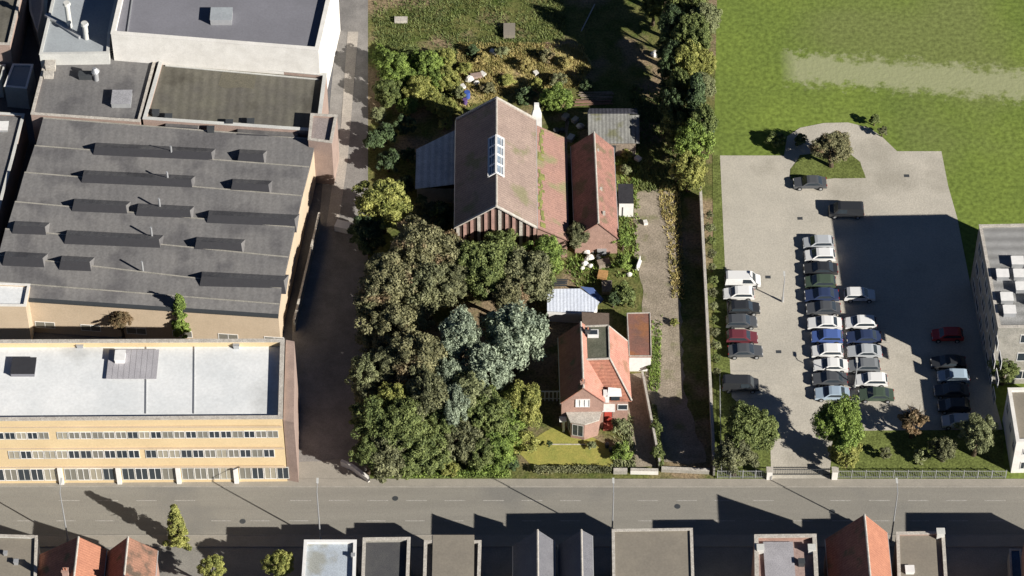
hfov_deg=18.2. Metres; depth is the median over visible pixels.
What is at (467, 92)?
barrel
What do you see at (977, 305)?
window
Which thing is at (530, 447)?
bush
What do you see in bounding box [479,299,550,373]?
tree
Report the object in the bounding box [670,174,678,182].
bush
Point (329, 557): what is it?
flat roofed house
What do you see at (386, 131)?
bush
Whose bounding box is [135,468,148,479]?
window
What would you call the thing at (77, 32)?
blue roofed works
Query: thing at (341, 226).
skip box
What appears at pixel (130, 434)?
window
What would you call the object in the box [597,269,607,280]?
crate
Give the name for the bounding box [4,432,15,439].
window
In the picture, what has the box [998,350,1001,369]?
window
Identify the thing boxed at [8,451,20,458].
window
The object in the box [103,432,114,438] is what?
window
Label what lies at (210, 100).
works annex
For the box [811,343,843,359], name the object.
parked car
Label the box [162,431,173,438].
window
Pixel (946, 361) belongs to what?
parked car
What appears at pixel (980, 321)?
window
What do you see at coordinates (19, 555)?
flat roofed house
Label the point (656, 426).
bush
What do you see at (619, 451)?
bush
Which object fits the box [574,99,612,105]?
plank stack
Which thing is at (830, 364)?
parked car
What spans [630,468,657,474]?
garden wall
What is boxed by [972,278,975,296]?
window
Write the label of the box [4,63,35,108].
loading shed
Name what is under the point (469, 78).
sack
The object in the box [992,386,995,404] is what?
window
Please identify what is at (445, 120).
bush
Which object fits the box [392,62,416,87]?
bush
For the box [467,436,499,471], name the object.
tree
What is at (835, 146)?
tree
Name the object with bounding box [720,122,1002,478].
car park
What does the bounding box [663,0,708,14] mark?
tree
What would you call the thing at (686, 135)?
tree
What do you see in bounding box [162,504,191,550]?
tree
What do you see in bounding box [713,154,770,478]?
verge
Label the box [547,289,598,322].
garden shed
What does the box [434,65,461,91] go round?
bush
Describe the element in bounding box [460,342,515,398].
tree
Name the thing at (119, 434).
window
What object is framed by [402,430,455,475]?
tree
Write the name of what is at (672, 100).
tree
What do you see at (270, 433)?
window
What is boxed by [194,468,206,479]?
window
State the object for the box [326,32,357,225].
lane pavement
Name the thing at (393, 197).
tree
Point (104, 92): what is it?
workshop building
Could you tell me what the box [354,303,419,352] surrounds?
tree
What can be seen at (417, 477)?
verge
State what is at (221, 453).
window
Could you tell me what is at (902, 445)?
verge
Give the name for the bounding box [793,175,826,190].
parked car
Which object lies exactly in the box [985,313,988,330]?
window
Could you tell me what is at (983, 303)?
window
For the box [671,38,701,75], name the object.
tree
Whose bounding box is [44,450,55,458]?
window
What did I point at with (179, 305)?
tree
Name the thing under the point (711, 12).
tree
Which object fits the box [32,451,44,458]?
window
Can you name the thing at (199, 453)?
window
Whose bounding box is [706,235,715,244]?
bush
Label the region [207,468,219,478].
window
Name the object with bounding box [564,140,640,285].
weeds
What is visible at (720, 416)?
metal fence
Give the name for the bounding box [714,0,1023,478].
ground
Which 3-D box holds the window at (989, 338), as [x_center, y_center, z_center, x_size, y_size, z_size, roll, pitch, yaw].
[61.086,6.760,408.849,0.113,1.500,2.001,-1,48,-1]
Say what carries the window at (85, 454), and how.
in the office building at (120, 411)
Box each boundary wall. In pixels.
[293,212,320,331]
[699,187,714,475]
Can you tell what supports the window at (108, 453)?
in the office building at (120, 411)
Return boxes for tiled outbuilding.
[570,131,618,253]
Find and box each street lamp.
[59,478,68,541]
[316,478,321,539]
[611,478,613,541]
[890,478,897,541]
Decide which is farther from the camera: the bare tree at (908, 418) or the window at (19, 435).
the bare tree at (908, 418)
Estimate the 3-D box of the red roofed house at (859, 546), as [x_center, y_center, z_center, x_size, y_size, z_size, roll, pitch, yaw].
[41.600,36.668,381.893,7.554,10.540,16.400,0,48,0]
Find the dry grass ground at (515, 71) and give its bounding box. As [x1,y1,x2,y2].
[454,42,591,107]
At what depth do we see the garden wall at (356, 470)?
400.56 m
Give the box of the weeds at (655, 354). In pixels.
[648,319,662,391]
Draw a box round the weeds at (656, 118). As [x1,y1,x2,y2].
[629,84,693,192]
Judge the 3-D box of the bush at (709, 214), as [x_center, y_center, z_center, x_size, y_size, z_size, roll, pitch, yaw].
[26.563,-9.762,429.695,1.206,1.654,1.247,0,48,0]
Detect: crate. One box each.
[470,72,481,79]
[489,48,495,55]
[503,23,514,38]
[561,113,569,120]
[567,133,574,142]
[571,116,578,123]
[597,249,606,254]
[597,257,610,268]
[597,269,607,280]
[602,280,611,294]
[634,155,641,161]
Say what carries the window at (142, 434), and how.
in the office building at (120, 411)
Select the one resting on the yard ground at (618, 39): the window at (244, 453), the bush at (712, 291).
the bush at (712, 291)
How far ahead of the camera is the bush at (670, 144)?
436.68 m
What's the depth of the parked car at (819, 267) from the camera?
422.82 m
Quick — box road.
[0,487,1023,534]
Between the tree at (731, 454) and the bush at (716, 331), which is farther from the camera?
the bush at (716, 331)
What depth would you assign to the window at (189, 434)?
393.01 m
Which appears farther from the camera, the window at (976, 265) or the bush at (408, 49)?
the bush at (408, 49)
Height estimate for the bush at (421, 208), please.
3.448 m
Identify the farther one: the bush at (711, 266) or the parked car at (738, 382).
the bush at (711, 266)
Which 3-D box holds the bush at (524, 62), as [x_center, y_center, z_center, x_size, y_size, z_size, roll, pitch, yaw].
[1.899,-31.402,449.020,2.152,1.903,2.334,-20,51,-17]
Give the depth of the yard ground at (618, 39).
438.69 m
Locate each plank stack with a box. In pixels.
[553,279,567,286]
[564,118,568,137]
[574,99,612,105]
[578,91,613,99]
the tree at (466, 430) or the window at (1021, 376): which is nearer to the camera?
the tree at (466, 430)
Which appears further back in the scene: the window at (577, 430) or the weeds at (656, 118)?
the weeds at (656, 118)
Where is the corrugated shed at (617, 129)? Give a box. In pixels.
[587,108,639,155]
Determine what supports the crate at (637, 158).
on the yard ground at (618, 39)
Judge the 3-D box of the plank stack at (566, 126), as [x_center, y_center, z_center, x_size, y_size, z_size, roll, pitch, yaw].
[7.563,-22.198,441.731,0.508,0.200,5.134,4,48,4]
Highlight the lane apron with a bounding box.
[299,459,361,478]
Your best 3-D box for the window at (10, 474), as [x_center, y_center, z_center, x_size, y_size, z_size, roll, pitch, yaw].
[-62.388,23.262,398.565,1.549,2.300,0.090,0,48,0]
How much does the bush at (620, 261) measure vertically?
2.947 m
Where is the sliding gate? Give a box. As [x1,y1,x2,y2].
[773,469,829,474]
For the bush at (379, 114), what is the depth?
442.35 m
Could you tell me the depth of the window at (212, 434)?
393.01 m
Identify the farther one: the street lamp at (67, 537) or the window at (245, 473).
the window at (245, 473)
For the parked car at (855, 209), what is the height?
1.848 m
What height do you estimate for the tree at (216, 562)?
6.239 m
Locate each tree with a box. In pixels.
[108,311,133,338]
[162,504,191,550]
[171,293,190,338]
[196,554,226,575]
[260,549,294,575]
[344,352,390,396]
[347,216,389,255]
[348,395,392,443]
[348,436,378,475]
[351,177,412,233]
[353,251,436,323]
[353,381,384,404]
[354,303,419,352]
[354,322,390,355]
[355,289,389,319]
[357,434,424,483]
[360,345,398,386]
[366,396,430,449]
[377,381,408,407]
[386,214,463,271]
[386,325,449,387]
[393,448,423,479]
[395,299,434,331]
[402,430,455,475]
[404,260,459,322]
[405,358,451,421]
[425,404,464,435]
[432,357,465,385]
[434,418,491,463]
[438,259,469,309]
[438,304,482,360]
[442,229,466,246]
[442,382,470,426]
[450,237,511,301]
[451,370,495,416]
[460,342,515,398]
[465,385,519,438]
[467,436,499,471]
[478,429,521,472]
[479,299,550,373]
[483,228,520,253]
[484,274,530,311]
[498,407,528,439]
[501,379,542,429]
[502,245,553,304]
[521,234,567,271]
[542,262,556,295]
[565,221,589,248]
[656,39,680,79]
[657,3,688,44]
[658,88,686,126]
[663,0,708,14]
[666,66,690,98]
[668,149,707,191]
[670,12,712,61]
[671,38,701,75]
[673,118,715,159]
[676,72,714,132]
[688,2,722,41]
[690,103,718,153]
[693,46,716,74]
[700,71,716,98]
[711,436,758,476]
[723,400,780,453]
[808,130,853,167]
[810,393,865,453]
[827,442,862,468]
[897,404,929,438]
[927,436,957,462]
[954,412,998,456]
[987,357,1020,385]
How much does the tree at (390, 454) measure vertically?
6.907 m
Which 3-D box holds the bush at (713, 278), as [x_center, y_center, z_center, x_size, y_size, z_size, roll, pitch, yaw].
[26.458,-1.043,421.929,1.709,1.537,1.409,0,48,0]
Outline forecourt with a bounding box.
[39,547,1022,575]
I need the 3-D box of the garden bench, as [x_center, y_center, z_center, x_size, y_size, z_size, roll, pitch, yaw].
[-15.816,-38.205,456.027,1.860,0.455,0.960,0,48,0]
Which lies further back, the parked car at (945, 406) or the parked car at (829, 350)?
the parked car at (829, 350)
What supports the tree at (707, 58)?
on the yard ground at (618, 39)
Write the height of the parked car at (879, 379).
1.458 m
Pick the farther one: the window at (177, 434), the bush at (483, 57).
the bush at (483, 57)
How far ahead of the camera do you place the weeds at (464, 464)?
401.78 m
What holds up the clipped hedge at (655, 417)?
on the yard ground at (618, 39)
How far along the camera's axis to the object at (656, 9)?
451.91 m
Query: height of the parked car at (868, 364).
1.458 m
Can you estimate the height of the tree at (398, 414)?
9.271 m
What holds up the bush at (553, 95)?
on the yard ground at (618, 39)
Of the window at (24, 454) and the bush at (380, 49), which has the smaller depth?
the window at (24, 454)
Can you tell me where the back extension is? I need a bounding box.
[582,312,608,324]
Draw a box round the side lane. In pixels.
[292,0,367,472]
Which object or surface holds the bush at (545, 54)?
on the yard ground at (618, 39)
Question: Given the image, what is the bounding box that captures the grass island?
[790,152,865,179]
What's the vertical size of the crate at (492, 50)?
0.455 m
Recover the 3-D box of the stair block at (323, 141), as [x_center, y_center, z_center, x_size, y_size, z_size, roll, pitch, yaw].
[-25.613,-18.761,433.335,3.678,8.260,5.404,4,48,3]
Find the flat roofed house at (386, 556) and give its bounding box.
[361,537,410,575]
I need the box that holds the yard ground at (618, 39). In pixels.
[368,0,716,478]
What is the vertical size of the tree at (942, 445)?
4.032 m
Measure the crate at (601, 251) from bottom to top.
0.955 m
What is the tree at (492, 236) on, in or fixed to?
on the yard ground at (618, 39)
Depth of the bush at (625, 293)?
418.45 m
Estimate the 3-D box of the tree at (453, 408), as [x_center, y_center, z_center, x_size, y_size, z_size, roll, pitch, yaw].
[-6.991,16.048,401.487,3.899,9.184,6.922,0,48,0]
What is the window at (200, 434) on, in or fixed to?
in the office building at (120, 411)
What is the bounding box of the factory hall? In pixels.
[0,117,315,338]
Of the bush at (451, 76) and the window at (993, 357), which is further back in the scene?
the bush at (451, 76)
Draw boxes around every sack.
[465,75,473,82]
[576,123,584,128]
[581,260,588,265]
[586,254,594,260]
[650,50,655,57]
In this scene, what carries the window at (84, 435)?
in the office building at (120, 411)
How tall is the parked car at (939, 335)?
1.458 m
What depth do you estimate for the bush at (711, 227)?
427.88 m
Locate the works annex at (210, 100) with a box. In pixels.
[142,61,328,137]
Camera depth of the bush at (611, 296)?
417.96 m
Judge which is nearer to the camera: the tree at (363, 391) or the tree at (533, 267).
the tree at (363, 391)
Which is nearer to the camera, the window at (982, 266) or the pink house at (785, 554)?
the pink house at (785, 554)
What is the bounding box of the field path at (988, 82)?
[768,48,1023,118]
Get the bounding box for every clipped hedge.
[376,469,509,478]
[533,464,611,474]
[651,404,663,467]
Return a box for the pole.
[581,4,594,30]
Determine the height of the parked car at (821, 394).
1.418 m
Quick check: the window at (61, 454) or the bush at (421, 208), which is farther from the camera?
the bush at (421, 208)
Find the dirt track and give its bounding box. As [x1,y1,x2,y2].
[634,188,705,463]
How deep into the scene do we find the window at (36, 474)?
398.62 m
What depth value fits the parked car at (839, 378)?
410.09 m
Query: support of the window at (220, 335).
in the factory hall
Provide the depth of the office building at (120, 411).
395.89 m
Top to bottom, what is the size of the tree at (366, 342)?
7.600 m
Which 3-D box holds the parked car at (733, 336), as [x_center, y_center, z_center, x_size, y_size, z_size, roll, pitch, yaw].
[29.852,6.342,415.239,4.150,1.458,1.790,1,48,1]
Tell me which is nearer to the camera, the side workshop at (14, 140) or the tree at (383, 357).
the tree at (383, 357)
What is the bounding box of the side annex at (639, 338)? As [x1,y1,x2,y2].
[626,312,651,370]
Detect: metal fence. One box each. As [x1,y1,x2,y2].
[717,470,763,477]
[719,376,721,473]
[837,470,1006,477]
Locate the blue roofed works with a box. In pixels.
[39,0,117,67]
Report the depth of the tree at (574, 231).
422.90 m
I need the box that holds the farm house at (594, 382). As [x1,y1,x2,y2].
[558,321,631,439]
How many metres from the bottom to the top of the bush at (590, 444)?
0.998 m
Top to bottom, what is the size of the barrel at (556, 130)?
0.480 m
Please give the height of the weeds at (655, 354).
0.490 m
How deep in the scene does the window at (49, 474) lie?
398.62 m
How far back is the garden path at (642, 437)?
406.09 m
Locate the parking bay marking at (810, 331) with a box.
[733,235,889,400]
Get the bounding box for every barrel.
[464,90,469,98]
[553,127,559,133]
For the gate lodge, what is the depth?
412.13 m
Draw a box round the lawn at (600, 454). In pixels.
[520,426,612,469]
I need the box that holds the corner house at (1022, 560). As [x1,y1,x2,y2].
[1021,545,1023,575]
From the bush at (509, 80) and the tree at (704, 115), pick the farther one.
the bush at (509, 80)
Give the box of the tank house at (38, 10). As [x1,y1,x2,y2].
[29,0,46,48]
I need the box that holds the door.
[604,412,611,420]
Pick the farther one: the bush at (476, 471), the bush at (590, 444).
the bush at (590, 444)
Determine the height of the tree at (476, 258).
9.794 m
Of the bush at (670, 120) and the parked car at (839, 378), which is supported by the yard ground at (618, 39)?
the bush at (670, 120)
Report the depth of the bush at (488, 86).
445.83 m
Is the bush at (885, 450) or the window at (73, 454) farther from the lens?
the bush at (885, 450)
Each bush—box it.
[362,129,384,150]
[370,106,386,123]
[371,43,389,64]
[372,78,403,107]
[374,51,412,85]
[375,148,399,172]
[376,122,396,143]
[390,113,416,135]
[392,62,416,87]
[395,97,417,115]
[397,175,414,193]
[398,44,419,61]
[401,75,438,108]
[408,199,435,221]
[409,49,444,76]
[422,93,442,113]
[427,68,448,89]
[428,219,448,229]
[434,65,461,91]
[437,48,456,68]
[437,97,462,118]
[438,117,452,129]
[441,459,460,476]
[451,85,465,99]
[455,62,472,75]
[465,44,479,55]
[465,459,491,474]
[474,51,489,64]
[479,82,496,93]
[494,46,509,57]
[498,73,516,85]
[507,459,519,471]
[513,430,540,453]
[515,86,537,105]
[517,57,533,71]
[528,77,543,91]
[537,82,573,112]
[538,48,555,62]
[549,72,567,86]
[553,260,564,273]
[559,56,574,70]
[579,78,595,90]
[586,441,596,449]
[607,291,620,307]
[609,440,633,459]
[610,280,635,307]
[611,252,632,269]
[611,418,629,433]
[612,228,632,250]
[620,148,632,158]
[620,164,631,174]
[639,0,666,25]
[646,362,656,372]
[649,444,664,460]
[650,420,662,431]
[652,83,684,111]
[653,42,665,57]
[658,80,667,90]
[659,110,688,141]
[660,65,684,83]
[666,138,678,151]
[669,318,678,326]
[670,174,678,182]
[704,223,716,231]
[706,210,713,219]
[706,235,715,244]
[707,275,718,283]
[708,249,716,258]
[708,263,716,271]
[708,287,717,296]
[709,301,717,310]
[709,327,721,336]
[710,315,718,323]
[711,340,720,349]
[712,353,721,362]
[712,368,721,375]
[764,131,785,147]
[794,133,806,145]
[869,113,880,125]
[877,126,887,136]
[879,446,891,459]
[913,449,931,464]
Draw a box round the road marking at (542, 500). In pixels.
[17,500,1023,520]
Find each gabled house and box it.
[512,529,554,575]
[558,529,593,575]
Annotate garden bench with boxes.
[394,16,407,22]
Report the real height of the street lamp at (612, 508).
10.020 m
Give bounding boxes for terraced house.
[37,536,106,575]
[105,536,159,575]
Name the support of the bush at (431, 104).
on the yard ground at (618, 39)
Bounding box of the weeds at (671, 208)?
[658,183,684,298]
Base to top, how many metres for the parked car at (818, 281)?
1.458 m
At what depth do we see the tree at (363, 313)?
410.37 m
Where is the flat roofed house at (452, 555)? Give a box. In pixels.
[423,535,481,575]
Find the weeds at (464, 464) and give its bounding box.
[370,419,528,477]
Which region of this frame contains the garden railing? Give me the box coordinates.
[540,391,559,400]
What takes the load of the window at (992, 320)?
in the office building at (997, 281)
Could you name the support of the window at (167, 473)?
in the office building at (120, 411)
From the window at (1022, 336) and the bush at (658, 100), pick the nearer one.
the window at (1022, 336)
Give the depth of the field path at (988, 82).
448.70 m
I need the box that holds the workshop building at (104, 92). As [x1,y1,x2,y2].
[30,40,155,142]
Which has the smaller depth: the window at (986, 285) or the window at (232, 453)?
the window at (232, 453)
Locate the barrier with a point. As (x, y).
(639, 263)
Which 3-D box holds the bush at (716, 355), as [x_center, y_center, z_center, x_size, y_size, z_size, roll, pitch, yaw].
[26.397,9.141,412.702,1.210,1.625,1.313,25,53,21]
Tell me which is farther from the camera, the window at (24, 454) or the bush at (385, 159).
the bush at (385, 159)
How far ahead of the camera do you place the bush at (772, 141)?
438.67 m
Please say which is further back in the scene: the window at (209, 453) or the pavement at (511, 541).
the window at (209, 453)
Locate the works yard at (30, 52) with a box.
[0,0,333,350]
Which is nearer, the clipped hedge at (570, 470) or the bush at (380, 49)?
the clipped hedge at (570, 470)
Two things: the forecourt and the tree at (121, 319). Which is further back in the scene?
the tree at (121, 319)
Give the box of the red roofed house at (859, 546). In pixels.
[823,514,891,575]
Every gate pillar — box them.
[766,467,772,479]
[831,467,838,479]
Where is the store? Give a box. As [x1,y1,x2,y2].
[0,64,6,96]
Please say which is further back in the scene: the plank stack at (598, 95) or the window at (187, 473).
the plank stack at (598, 95)
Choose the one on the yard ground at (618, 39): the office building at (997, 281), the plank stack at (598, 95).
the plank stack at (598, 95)
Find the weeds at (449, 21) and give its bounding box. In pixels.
[372,0,565,102]
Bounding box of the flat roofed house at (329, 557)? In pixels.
[302,540,357,575]
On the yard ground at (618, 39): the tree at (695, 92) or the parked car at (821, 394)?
the tree at (695, 92)
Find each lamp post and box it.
[781,271,784,302]
[853,357,857,388]
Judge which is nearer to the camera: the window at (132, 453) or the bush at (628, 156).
the window at (132, 453)
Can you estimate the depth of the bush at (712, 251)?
424.60 m
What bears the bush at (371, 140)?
on the yard ground at (618, 39)
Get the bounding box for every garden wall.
[340,459,369,481]
[613,468,626,473]
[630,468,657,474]
[641,372,660,467]
[661,466,709,473]
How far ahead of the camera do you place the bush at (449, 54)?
448.08 m
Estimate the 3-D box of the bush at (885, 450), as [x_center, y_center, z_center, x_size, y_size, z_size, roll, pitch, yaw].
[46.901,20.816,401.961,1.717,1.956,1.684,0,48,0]
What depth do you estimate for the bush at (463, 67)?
448.03 m
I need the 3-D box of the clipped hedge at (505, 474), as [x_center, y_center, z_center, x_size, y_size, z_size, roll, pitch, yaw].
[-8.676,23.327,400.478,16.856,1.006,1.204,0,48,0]
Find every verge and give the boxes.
[369,468,511,478]
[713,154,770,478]
[830,430,1004,478]
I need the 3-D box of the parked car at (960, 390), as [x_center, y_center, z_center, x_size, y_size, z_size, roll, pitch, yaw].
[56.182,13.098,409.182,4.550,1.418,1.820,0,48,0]
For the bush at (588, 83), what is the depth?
446.07 m
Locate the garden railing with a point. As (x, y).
(549, 398)
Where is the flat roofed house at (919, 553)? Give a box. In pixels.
[892,528,946,575]
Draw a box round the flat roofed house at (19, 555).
[0,534,39,575]
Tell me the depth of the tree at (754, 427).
397.62 m
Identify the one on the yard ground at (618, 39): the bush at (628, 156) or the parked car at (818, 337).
the bush at (628, 156)
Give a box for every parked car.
[722,374,758,393]
[723,286,754,301]
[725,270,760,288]
[725,314,757,329]
[726,329,757,344]
[727,343,762,359]
[728,300,759,315]
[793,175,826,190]
[802,235,833,249]
[803,261,837,275]
[804,248,835,262]
[804,274,835,288]
[804,287,839,302]
[806,301,840,316]
[807,315,842,330]
[811,329,842,344]
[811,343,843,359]
[812,371,847,387]
[813,358,848,372]
[814,386,849,401]
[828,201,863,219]
[844,287,875,302]
[844,315,876,330]
[846,329,881,345]
[846,344,882,359]
[848,358,880,373]
[856,372,887,388]
[858,387,894,403]
[930,354,966,370]
[931,327,963,342]
[933,383,969,398]
[936,368,969,383]
[937,398,970,414]
[941,413,969,429]
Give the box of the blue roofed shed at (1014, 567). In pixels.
[1007,549,1021,575]
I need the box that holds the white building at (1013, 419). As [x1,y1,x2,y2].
[1002,387,1023,472]
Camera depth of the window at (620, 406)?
404.60 m
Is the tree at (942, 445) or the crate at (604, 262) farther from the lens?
the crate at (604, 262)
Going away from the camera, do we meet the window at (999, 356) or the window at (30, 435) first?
the window at (30, 435)
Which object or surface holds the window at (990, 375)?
in the office building at (997, 281)
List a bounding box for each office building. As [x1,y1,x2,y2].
[0,339,298,484]
[970,224,1023,404]
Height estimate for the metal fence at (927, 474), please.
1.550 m
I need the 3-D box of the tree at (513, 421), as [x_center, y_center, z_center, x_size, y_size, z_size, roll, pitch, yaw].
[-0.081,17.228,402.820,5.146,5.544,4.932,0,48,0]
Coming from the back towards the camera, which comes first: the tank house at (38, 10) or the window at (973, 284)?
the tank house at (38, 10)
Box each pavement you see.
[0,479,1023,485]
[38,536,1023,546]
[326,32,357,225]
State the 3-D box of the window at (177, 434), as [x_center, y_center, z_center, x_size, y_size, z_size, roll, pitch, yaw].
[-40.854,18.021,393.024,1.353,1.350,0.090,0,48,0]
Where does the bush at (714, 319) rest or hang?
on the verge at (728, 400)
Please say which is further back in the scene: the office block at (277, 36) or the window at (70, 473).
the office block at (277, 36)
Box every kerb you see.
[0,486,1023,486]
[38,535,1023,535]
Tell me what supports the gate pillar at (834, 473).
on the ground at (983, 158)
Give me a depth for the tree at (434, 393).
398.64 m
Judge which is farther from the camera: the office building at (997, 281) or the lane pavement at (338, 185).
the lane pavement at (338, 185)
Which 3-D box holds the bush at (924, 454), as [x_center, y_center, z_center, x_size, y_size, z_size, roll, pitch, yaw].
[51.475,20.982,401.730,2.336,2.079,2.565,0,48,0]
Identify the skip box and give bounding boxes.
[334,219,350,233]
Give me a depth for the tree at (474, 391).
400.30 m
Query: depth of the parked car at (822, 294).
419.73 m
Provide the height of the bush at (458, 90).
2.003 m
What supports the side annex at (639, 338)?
on the yard ground at (618, 39)
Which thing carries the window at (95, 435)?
in the office building at (120, 411)
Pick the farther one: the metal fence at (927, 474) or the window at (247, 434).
the metal fence at (927, 474)
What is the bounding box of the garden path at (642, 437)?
[627,373,655,466]
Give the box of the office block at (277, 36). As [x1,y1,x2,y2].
[110,0,339,88]
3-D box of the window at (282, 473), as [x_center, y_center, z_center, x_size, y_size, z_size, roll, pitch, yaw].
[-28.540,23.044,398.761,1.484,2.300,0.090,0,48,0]
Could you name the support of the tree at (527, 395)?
on the yard ground at (618, 39)
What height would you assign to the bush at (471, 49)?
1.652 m
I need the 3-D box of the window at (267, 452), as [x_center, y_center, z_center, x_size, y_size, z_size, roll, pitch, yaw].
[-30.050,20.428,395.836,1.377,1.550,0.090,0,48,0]
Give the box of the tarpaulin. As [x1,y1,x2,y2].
[580,286,603,303]
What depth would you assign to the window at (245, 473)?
398.81 m
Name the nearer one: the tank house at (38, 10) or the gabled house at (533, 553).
the gabled house at (533, 553)
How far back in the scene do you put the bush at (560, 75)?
446.51 m
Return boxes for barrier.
[635,256,641,270]
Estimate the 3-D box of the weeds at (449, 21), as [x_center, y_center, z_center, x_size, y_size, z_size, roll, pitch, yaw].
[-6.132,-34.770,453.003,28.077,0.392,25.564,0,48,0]
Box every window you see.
[0,432,4,439]
[0,469,4,480]
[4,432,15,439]
[4,469,17,480]
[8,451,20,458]
[15,432,26,439]
[17,469,30,480]
[20,451,32,458]
[27,432,37,439]
[30,469,43,480]
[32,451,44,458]
[35,321,54,328]
[38,432,48,438]
[43,469,57,480]
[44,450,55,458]
[56,432,68,438]
[56,450,67,458]
[64,468,77,479]
[68,432,79,438]
[68,450,79,458]
[76,468,89,479]
[80,324,100,331]
[80,432,91,438]
[80,450,91,458]
[89,468,102,479]
[92,432,103,438]
[92,450,103,458]
[102,468,115,479]
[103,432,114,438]
[104,450,115,457]
[115,431,126,438]
[116,450,127,457]
[121,468,135,479]
[126,327,146,334]
[127,431,138,438]
[128,450,139,457]
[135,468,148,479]
[138,431,149,438]
[145,450,156,457]
[148,468,161,479]
[150,431,161,438]
[157,450,168,457]
[161,468,175,479]
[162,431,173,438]
[169,450,180,457]
[172,330,192,337]
[173,431,184,438]
[181,450,192,457]
[181,468,194,479]
[185,431,196,437]
[192,449,203,457]
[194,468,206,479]
[197,431,208,437]
[204,449,215,457]
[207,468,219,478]
[208,431,219,437]
[216,449,227,457]
[218,333,237,338]
[220,431,231,437]
[220,468,232,478]
[228,449,239,457]
[232,431,243,437]
[239,468,251,478]
[240,449,250,457]
[244,431,254,437]
[251,449,262,456]
[251,468,263,478]
[255,430,266,437]
[263,449,274,456]
[264,336,283,338]
[264,468,276,478]
[267,430,278,437]
[277,467,288,478]
[567,417,570,431]
[572,424,582,436]
[575,399,589,406]
[617,404,627,409]
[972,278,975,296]
[975,260,978,278]
[975,296,978,313]
[978,241,981,259]
[978,277,981,295]
[979,315,981,330]
[981,259,984,277]
[982,297,984,313]
[982,331,985,348]
[985,278,987,295]
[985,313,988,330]
[985,349,988,367]
[988,295,991,313]
[988,331,991,350]
[989,369,991,385]
[991,313,994,332]
[992,351,995,367]
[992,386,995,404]
[995,332,998,349]
[995,368,998,387]
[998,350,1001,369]
[1015,371,1023,378]
[1016,353,1023,360]
[1019,335,1023,342]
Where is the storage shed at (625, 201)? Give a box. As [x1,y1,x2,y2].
[618,184,633,216]
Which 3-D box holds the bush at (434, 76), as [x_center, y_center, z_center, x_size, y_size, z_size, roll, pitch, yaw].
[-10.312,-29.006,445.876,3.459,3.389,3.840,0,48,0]
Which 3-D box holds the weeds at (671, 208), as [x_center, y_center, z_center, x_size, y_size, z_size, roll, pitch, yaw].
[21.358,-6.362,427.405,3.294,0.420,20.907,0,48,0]
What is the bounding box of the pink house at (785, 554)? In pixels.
[751,534,817,575]
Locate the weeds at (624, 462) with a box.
[612,414,635,469]
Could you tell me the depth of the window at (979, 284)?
414.90 m
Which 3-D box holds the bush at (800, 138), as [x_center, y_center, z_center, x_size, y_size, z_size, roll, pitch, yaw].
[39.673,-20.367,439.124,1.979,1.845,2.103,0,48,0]
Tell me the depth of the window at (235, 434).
393.11 m
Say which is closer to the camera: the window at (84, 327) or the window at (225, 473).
the window at (225, 473)
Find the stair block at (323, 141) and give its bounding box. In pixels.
[308,113,338,184]
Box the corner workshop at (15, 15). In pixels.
[0,0,30,75]
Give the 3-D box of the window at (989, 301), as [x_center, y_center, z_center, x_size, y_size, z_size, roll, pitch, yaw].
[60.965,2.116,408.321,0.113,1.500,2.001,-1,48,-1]
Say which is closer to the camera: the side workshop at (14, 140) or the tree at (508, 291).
the tree at (508, 291)
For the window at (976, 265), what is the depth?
417.24 m
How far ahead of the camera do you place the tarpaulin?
419.88 m
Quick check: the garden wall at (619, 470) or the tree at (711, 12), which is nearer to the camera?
the garden wall at (619, 470)
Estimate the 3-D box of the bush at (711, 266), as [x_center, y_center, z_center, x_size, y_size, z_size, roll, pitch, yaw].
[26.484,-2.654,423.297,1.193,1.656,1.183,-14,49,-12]
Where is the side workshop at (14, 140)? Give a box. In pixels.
[0,112,28,246]
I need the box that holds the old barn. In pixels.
[454,97,568,256]
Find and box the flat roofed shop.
[611,528,693,575]
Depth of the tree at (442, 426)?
398.31 m
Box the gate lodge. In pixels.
[0,282,33,338]
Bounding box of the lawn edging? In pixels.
[552,444,585,444]
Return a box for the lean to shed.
[415,130,454,202]
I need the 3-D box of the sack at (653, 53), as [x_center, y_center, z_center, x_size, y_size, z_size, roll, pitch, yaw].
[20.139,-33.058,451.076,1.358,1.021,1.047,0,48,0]
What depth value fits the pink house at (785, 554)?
383.62 m
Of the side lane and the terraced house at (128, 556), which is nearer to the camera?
the terraced house at (128, 556)
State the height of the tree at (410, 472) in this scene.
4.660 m

